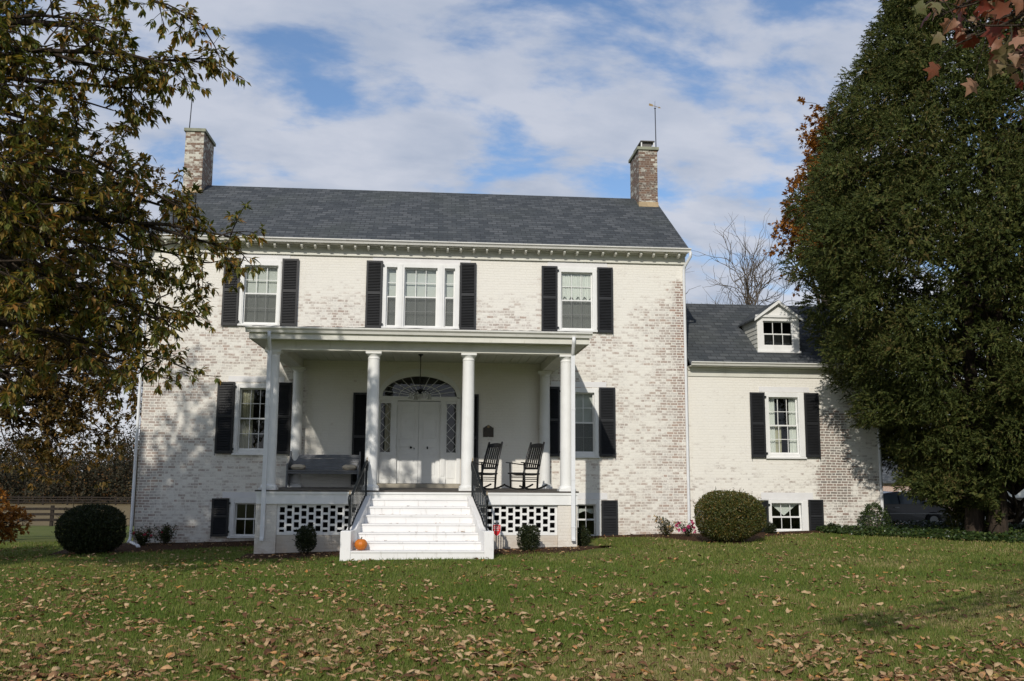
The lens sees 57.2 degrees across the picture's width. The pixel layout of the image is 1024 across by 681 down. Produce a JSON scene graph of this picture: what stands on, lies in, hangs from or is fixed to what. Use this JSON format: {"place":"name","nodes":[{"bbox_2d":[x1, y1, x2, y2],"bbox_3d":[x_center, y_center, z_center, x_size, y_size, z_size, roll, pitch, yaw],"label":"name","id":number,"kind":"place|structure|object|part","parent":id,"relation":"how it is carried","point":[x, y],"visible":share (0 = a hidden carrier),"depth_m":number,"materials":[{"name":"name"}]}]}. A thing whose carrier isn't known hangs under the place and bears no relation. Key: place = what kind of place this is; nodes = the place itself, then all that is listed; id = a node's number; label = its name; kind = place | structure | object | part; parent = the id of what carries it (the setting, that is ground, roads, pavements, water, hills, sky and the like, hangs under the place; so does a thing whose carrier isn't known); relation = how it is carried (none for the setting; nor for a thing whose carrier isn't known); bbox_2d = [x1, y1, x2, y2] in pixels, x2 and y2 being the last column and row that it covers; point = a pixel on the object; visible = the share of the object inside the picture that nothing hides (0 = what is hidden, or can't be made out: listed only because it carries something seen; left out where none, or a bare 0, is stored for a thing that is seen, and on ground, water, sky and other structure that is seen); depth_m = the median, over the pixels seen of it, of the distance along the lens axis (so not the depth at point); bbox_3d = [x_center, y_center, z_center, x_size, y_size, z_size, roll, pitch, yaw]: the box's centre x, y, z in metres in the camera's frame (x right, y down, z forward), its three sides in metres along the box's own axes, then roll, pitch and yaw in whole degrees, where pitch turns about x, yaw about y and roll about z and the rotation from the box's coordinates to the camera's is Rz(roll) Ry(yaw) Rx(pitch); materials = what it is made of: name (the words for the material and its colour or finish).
{"place":"outdoors","nodes":[
{"label":"outdoors","id":0,"kind":"place"},
{"bbox_2d":[0,495,1023,680],"bbox_3d":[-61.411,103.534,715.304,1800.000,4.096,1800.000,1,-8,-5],"label":"ground","id":1,"kind":"structure","parent":0,"point":[41,531],"depth_m":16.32,"materials":[{"name":"green plant"}]},
{"bbox_2d":[0,488,35,544],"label":"orange shrub","id":2,"kind":"object","parent":1,"relation":"on","point":[9,531],"visible":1,"depth_m":20.87,"materials":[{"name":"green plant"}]},
{"bbox_2d":[1,505,70,525],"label":"rail fence","id":3,"kind":"object","parent":1,"relation":"on","point":[52,514],"visible":0.37,"depth_m":63.76,"materials":[{"name":"brown wood"}]},
{"bbox_2d":[0,496,135,504],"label":"fence","id":4,"kind":"object","parent":1,"relation":"on","point":[68,497],"visible":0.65,"depth_m":140.21,"materials":[{"name":"brown wood"}]},
{"bbox_2d":[0,403,139,503],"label":"wood","id":5,"kind":"object","parent":1,"relation":"on","point":[118,474],"visible":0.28,"depth_m":150.87,"materials":[{"name":"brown plant"}]},
{"bbox_2d":[0,119,168,490],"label":"oak tree","id":6,"kind":"object","parent":1,"relation":"on","point":[52,403],"visible":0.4,"depth_m":28.88,"materials":[{"name":"green plant"}]},
{"bbox_2d":[0,0,267,417],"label":"chestnut tree","id":7,"kind":"object","parent":1,"relation":"on","point":[21,304],"visible":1,"depth_m":14.10,"materials":[{"name":"green plant"}]},
{"bbox_2d":[129,541,139,546],"bbox_3d":[-9.305,5.049,23.236,0.137,0.120,1.327,5,-9,-29],"label":"drain pipe","id":8,"kind":"object","parent":1,"relation":"on","point":[134,543],"visible":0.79,"depth_m":23.28,"materials":[{"name":"metal"}]},
{"bbox_2d":[49,541,253,554],"bbox_3d":[-8.313,5.023,22.824,4.700,0.162,2.868,1,-8,-5],"label":"mulch bed","id":9,"kind":"object","parent":1,"relation":"on","point":[124,547],"visible":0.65,"depth_m":23.12,"materials":[{"name":"brown soil"}]},
{"bbox_2d":[54,500,128,554],"bbox_3d":[-9.626,4.277,21.490,1.572,1.278,1.527,1,-8,-5],"label":"round shrub","id":10,"kind":"object","parent":9,"relation":"on","point":[90,528],"visible":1,"depth_m":21.07,"materials":[{"name":"green plant"}]},
{"bbox_2d":[128,524,155,545],"bbox_3d":[-9.121,4.848,23.257,0.636,0.646,0.538,-6,-10,38],"label":"flower bush","id":11,"kind":"object","parent":9,"relation":"on","point":[139,539],"visible":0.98,"depth_m":23.21,"materials":[{"name":"green plant"}]},
{"bbox_2d":[151,522,177,543],"bbox_3d":[-8.812,4.902,23.755,0.743,0.634,0.583,1,-8,-5],"label":"flower bush","id":12,"kind":"object","parent":9,"relation":"on","point":[166,537],"visible":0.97,"depth_m":23.70,"materials":[{"name":"green plant"}]},
{"bbox_2d":[240,551,339,558],"bbox_3d":[-4.700,4.625,20.199,2.150,0.114,1.069,1,-8,-5],"label":"mulch bed","id":13,"kind":"object","parent":1,"relation":"on","point":[298,554],"visible":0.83,"depth_m":20.10,"materials":[{"name":"brown soil"}]},
{"bbox_2d":[292,523,316,553],"bbox_3d":[-4.484,4.281,20.300,0.547,0.684,0.575,1,-8,-5],"label":"shrub","id":14,"kind":"object","parent":13,"relation":"on","point":[304,540],"visible":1,"depth_m":20.21,"materials":[{"name":"green plant"}]},
{"bbox_2d":[400,673,415,677],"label":"fallen leaf","id":15,"kind":"object","parent":1,"relation":"on","point":[406,674],"visible":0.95,"depth_m":7.92,"materials":[{"name":"brown plant"}]},
{"bbox_2d":[127,90,883,560],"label":"brick house","id":16,"kind":"structure","parent":1,"relation":"on","point":[625,382],"depth_m":25.50,"materials":[{"name":"brick"}]},
{"bbox_2d":[222,492,255,537],"bbox_3d":[-6.868,4.547,24.506,1.360,1.170,0.225,1,-8,-5],"label":"window","id":17,"kind":"structure","parent":16,"relation":"in","point":[236,498],"depth_m":24.47,"materials":[{"name":"white paint"}]},
{"bbox_2d":[228,376,284,454],"bbox_3d":[-6.794,1.992,24.897,1.460,2.080,0.281,1,-8,-5],"label":"window","id":18,"kind":"structure","parent":16,"relation":"in","point":[244,393],"depth_m":24.90,"materials":[{"name":"white paint"}]},
{"bbox_2d":[231,253,289,325],"bbox_3d":[-6.809,-1.354,25.345,1.580,1.970,0.245,1,-8,-5],"label":"window","id":19,"kind":"structure","parent":16,"relation":"in","point":[260,301],"depth_m":25.32,"materials":[{"name":"white paint"}]},
{"bbox_2d":[285,451,360,487],"bbox_3d":[-4.853,3.319,24.260,1.830,0.938,0.650,1,-8,-5],"label":"bench","id":20,"kind":"object","parent":16,"relation":"on","point":[315,464],"visible":0.87,"depth_m":24.45,"materials":[{"name":"grey wood"}]},
{"bbox_2d":[291,464,305,469],"bbox_3d":[-5.491,3.256,24.158,0.395,0.158,0.354,1,-8,-5],"label":"cushion","id":21,"kind":"object","parent":20,"relation":"on","point":[298,467],"visible":0.94,"depth_m":24.02,"materials":[{"name":"beige fabric"}]},
{"bbox_2d":[342,464,356,469],"bbox_3d":[-4.196,3.280,24.266,0.395,0.158,0.354,1,-8,-5],"label":"cushion","id":22,"kind":"object","parent":20,"relation":"on","point":[349,467],"visible":0.91,"depth_m":24.12,"materials":[{"name":"beige fabric"}]},
{"bbox_2d":[354,537,366,549],"bbox_3d":[-3.081,4.137,19.175,0.258,0.262,0.258,1,-8,-5],"label":"pumpkin","id":23,"kind":"object","parent":16,"relation":"on","point":[360,544],"visible":1,"depth_m":19.08,"materials":[{"name":"orange food"}]},
{"bbox_2d":[377,369,460,487],"bbox_3d":[-2.485,2.333,25.143,2.400,3.166,0.620,1,-8,-5],"label":"doorway","id":24,"kind":"structure","parent":16,"relation":"in","point":[406,457],"depth_m":25.18,"materials":[{"name":"white paint"}]},
{"bbox_2d":[408,354,430,399],"bbox_3d":[-2.300,0.905,23.595,0.490,1.130,0.490,-2,-8,14],"label":"hanging lamp","id":25,"kind":"object","parent":16,"relation":"hanging from","point":[419,395],"visible":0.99,"depth_m":23.52,"materials":[{"name":"black metal"}]},
{"bbox_2d":[373,257,470,328],"bbox_3d":[-2.480,-1.274,25.705,2.670,1.970,0.245,1,-8,-5],"label":"window","id":26,"kind":"structure","parent":16,"relation":"in","point":[423,293],"depth_m":25.68,"materials":[{"name":"white paint"}]},
{"bbox_2d":[483,425,493,436],"bbox_3d":[-0.635,2.433,25.277,0.281,0.325,0.035,1,-8,-5],"label":"wall plaque","id":27,"kind":"object","parent":16,"relation":"attached to","point":[488,430],"depth_m":25.27,"materials":[{"name":"brown metal"}]},
{"bbox_2d":[475,442,505,489],"bbox_3d":[-0.673,3.047,22.959,0.916,1.168,0.612,8,-11,-43],"label":"rocking chair","id":28,"kind":"object","parent":16,"relation":"on","point":[495,446],"visible":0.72,"depth_m":23.05,"materials":[{"name":"black paint"}]},
{"bbox_2d":[505,442,547,489],"bbox_3d":[0.353,3.052,22.944,0.916,1.168,0.612,7,-11,-41],"label":"rocking chair","id":29,"kind":"object","parent":16,"relation":"on","point":[526,463],"visible":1,"depth_m":22.96,"materials":[{"name":"black paint"}]},
{"bbox_2d":[547,261,606,331],"bbox_3d":[1.803,-1.198,26.078,1.670,1.960,0.277,1,-8,-5],"label":"window","id":30,"kind":"structure","parent":16,"relation":"in","point":[577,281],"depth_m":26.06,"materials":[{"name":"white paint"}]},
{"bbox_2d":[551,381,605,457],"bbox_3d":[1.812,2.155,25.594,1.530,2.065,0.245,1,-8,-5],"label":"window","id":31,"kind":"structure","parent":16,"relation":"in","point":[586,399],"depth_m":25.60,"materials":[{"name":"white paint"}]},
{"bbox_2d":[577,493,606,535],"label":"window","id":32,"kind":"structure","parent":16,"relation":"in","point":[599,496],"depth_m":25.25,"materials":[{"name":"white paint"}]},
{"bbox_2d":[759,386,808,458],"bbox_3d":[7.596,2.297,26.249,1.450,1.995,0.299,1,-8,-5],"label":"window","id":33,"kind":"structure","parent":16,"relation":"in","point":[796,425],"depth_m":26.25,"materials":[{"name":"white paint"}]},
{"bbox_2d":[761,492,812,531],"bbox_3d":[7.571,4.776,25.873,1.470,1.170,0.245,1,-8,-5],"label":"window","id":34,"kind":"structure","parent":16,"relation":"in","point":[783,502],"depth_m":25.86,"materials":[{"name":"white paint"}]},
{"bbox_2d":[0,531,1023,680],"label":"leaf litter","id":35,"kind":"object","parent":1,"relation":"on","point":[859,662],"visible":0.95,"depth_m":10.00,"materials":[{"name":"brown plant"}]},
{"bbox_2d":[494,545,611,554],"bbox_3d":[0.953,4.627,20.750,2.961,0.115,1.264,2,-8,-11],"label":"mulch bed","id":36,"kind":"object","parent":1,"relation":"on","point":[553,550],"visible":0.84,"depth_m":20.49,"materials":[{"name":"brown soil"}]},
{"bbox_2d":[492,524,500,552],"bbox_3d":[-0.333,4.285,20.253,0.179,0.673,0.026,1,-8,-5],"label":"yard sign","id":37,"kind":"object","parent":36,"relation":"on","point":[496,528],"visible":1,"depth_m":20.27,"materials":[{"name":"red plastic"}]},
{"bbox_2d":[516,522,540,550],"bbox_3d":[0.364,4.311,20.507,0.540,0.693,0.597,1,-8,-5],"label":"shrub","id":38,"kind":"object","parent":36,"relation":"on","point":[529,538],"visible":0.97,"depth_m":20.39,"materials":[{"name":"green plant"}]},
{"bbox_2d":[577,524,591,545],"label":"shrub","id":39,"kind":"object","parent":1,"relation":"on","point":[583,537],"visible":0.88,"depth_m":21.77,"materials":[{"name":"green plant"}]},
{"bbox_2d":[591,530,821,543],"bbox_3d":[5.313,4.995,23.714,7.600,0.220,3.624,1,-8,-5],"label":"mulch bed","id":40,"kind":"object","parent":1,"relation":"on","point":[700,538],"visible":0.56,"depth_m":24.39,"materials":[{"name":"brown soil"}]},
{"bbox_2d":[652,515,677,535],"bbox_3d":[3.973,4.861,24.450,0.690,0.647,0.461,-6,-10,39],"label":"flower bush","id":41,"kind":"object","parent":40,"relation":"on","point":[665,526],"visible":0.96,"depth_m":24.42,"materials":[{"name":"green plant"}]},
{"bbox_2d":[675,519,696,535],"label":"flower bush","id":42,"kind":"object","parent":40,"relation":"on","point":[685,529],"visible":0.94,"depth_m":24.08,"materials":[{"name":"pink plant"}]},
{"bbox_2d":[692,486,766,541],"bbox_3d":[5.279,4.259,22.820,1.784,1.437,1.821,1,-8,-5],"label":"round shrub","id":43,"kind":"object","parent":40,"relation":"on","point":[725,515],"visible":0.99,"depth_m":22.35,"materials":[{"name":"green plant"}]},
{"bbox_2d":[764,520,776,533],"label":"shrub","id":44,"kind":"object","parent":40,"relation":"on","point":[769,528],"visible":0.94,"depth_m":25.12,"materials":[{"name":"green plant"}]},
{"bbox_2d":[686,231,814,304],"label":"bare tree","id":45,"kind":"object","parent":1,"relation":"on","point":[762,275],"visible":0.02,"depth_m":40.66,"materials":[{"name":"brown plant"}]},
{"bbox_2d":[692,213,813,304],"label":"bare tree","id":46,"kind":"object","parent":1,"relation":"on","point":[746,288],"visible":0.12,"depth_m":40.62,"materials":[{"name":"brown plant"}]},
{"bbox_2d":[762,96,955,303],"bbox_3d":[13.828,-0.898,36.817,7.866,17.410,6.189,1,-8,-5],"label":"orange oak","id":47,"kind":"object","parent":1,"relation":"on","point":[812,143],"visible":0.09,"depth_m":36.92,"materials":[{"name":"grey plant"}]},
{"bbox_2d":[855,502,891,527],"bbox_3d":[9.828,4.810,25.499,0.891,0.892,0.868,1,-8,-5],"label":"shrub","id":48,"kind":"object","parent":1,"relation":"on","point":[884,514],"visible":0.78,"depth_m":25.39,"materials":[{"name":"green plant"}]},
{"bbox_2d":[776,0,1023,533],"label":"cedar tree","id":49,"kind":"object","parent":1,"relation":"on","point":[960,446],"visible":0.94,"depth_m":23.05,"materials":[{"name":"green plant"}]},
{"bbox_2d":[882,457,926,498],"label":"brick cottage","id":50,"kind":"structure","parent":1,"relation":"on","point":[887,482],"depth_m":58.92,"materials":[{"name":"brick"}]},
{"bbox_2d":[883,491,951,523],"bbox_3d":[15.300,6.860,38.204,4.564,1.465,2.160,1,-8,-5],"label":"parked car","id":51,"kind":"object","parent":1,"relation":"on","point":[901,508],"visible":0.34,"depth_m":37.40,"materials":[{"name":"grey paint"}]},
{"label":"window","id":52,"kind":"part","parent":51,"relation":"part of","materials":[{"name":"black glass"}]},
{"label":"window","id":53,"kind":"part","parent":51,"relation":"part of","materials":[{"name":"black glass"}]},
{"bbox_2d":[816,520,1023,542],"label":"ivy ground cover","id":54,"kind":"object","parent":1,"relation":"on","point":[930,529],"visible":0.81,"depth_m":23.82,"materials":[{"name":"green plant"}]},
{"bbox_2d":[912,0,1023,96],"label":"maple tree","id":55,"kind":"object","parent":1,"relation":"on","point":[999,52],"visible":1,"depth_m":4.50,"materials":[{"name":"red plant"}]},
{"bbox_2d":[935,124,1023,388],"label":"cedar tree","id":56,"kind":"object","parent":1,"relation":"on","point":[978,283],"visible":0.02,"depth_m":31.54,"materials":[{"name":"green plant"}]},
{"bbox_2d":[985,489,1023,521],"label":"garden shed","id":57,"kind":"structure","parent":1,"relation":"on","point":[1019,496],"depth_m":41.33,"materials":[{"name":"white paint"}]},
{"bbox_2d":[1004,91,1023,140],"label":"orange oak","id":58,"kind":"object","parent":1,"relation":"on","point":[1018,110],"visible":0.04,"depth_m":34.85,"materials":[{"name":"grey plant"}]},
{"bbox_2d":[0,0,1023,470],"label":"sky","id":59,"kind":"structure","parent":0,"point":[504,97],"materials":[{"name":"blue"}]}
]}

